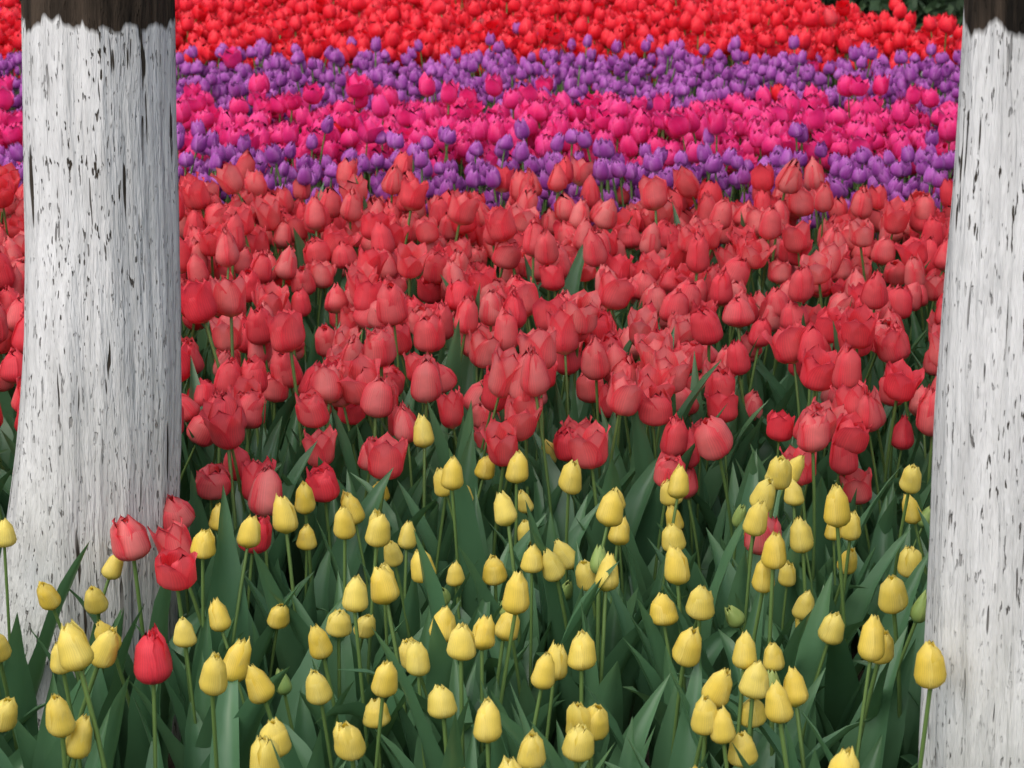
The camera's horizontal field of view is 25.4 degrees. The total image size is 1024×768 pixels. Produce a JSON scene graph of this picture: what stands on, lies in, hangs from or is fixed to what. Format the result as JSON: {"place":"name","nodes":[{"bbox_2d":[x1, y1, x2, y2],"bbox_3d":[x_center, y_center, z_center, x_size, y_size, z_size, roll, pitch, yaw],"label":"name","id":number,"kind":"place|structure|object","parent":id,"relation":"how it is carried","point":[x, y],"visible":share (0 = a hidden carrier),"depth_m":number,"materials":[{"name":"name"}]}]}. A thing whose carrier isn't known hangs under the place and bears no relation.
{"place":"outdoors","nodes":[
{"label":"outdoors","id":0,"kind":"place"},
{"bbox_2d":[168,26,959,767],"bbox_3d":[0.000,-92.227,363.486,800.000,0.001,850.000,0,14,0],"label":"ground","id":1,"kind":"structure","parent":0,"point":[170,762],"depth_m":4.22,"materials":[{"name":"soil"}]},
{"bbox_2d":[0,0,181,741],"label":"tree","id":2,"kind":"object","parent":1,"relation":"on","point":[98,446],"visible":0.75,"depth_m":3.99,"materials":[{"name":"white plant"}]},
{"bbox_2d":[0,413,946,767],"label":"yellow tulips","id":3,"kind":"object","parent":1,"relation":"on","point":[428,687],"visible":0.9,"depth_m":3.77,"materials":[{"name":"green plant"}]},
{"bbox_2d":[0,6,952,767],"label":"red tulips","id":4,"kind":"object","parent":1,"relation":"on","point":[312,336],"visible":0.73,"depth_m":5.14,"materials":[{"name":"red plant"}]},
{"bbox_2d":[0,7,957,209],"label":"pink tulips","id":5,"kind":"object","parent":1,"relation":"on","point":[753,130],"visible":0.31,"depth_m":8.43,"materials":[{"name":"pink plant"}]},
{"bbox_2d":[0,22,960,261],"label":"purple tulips","id":6,"kind":"object","parent":1,"relation":"on","point":[685,75],"visible":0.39,"depth_m":9.26,"materials":[{"name":"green plant"}]},
{"bbox_2d":[0,0,962,134],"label":"red tulips","id":7,"kind":"object","parent":1,"relation":"on","point":[315,29],"visible":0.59,"depth_m":11.54,"materials":[{"name":"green plant"}]},
{"bbox_2d":[19,0,963,27],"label":"hedge","id":8,"kind":"object","parent":1,"relation":"on","point":[933,8],"visible":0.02,"depth_m":17.38,"materials":[{"name":"green plant"}]},
{"bbox_2d":[249,496,929,767],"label":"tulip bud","id":9,"kind":"object","parent":1,"relation":"on","point":[303,729],"visible":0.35,"depth_m":3.87,"materials":[{"name":"green plant"}]},
{"bbox_2d":[918,0,1023,767],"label":"tree","id":10,"kind":"object","parent":1,"relation":"on","point":[974,624],"visible":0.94,"depth_m":3.10,"materials":[{"name":"white plant"}]}
]}

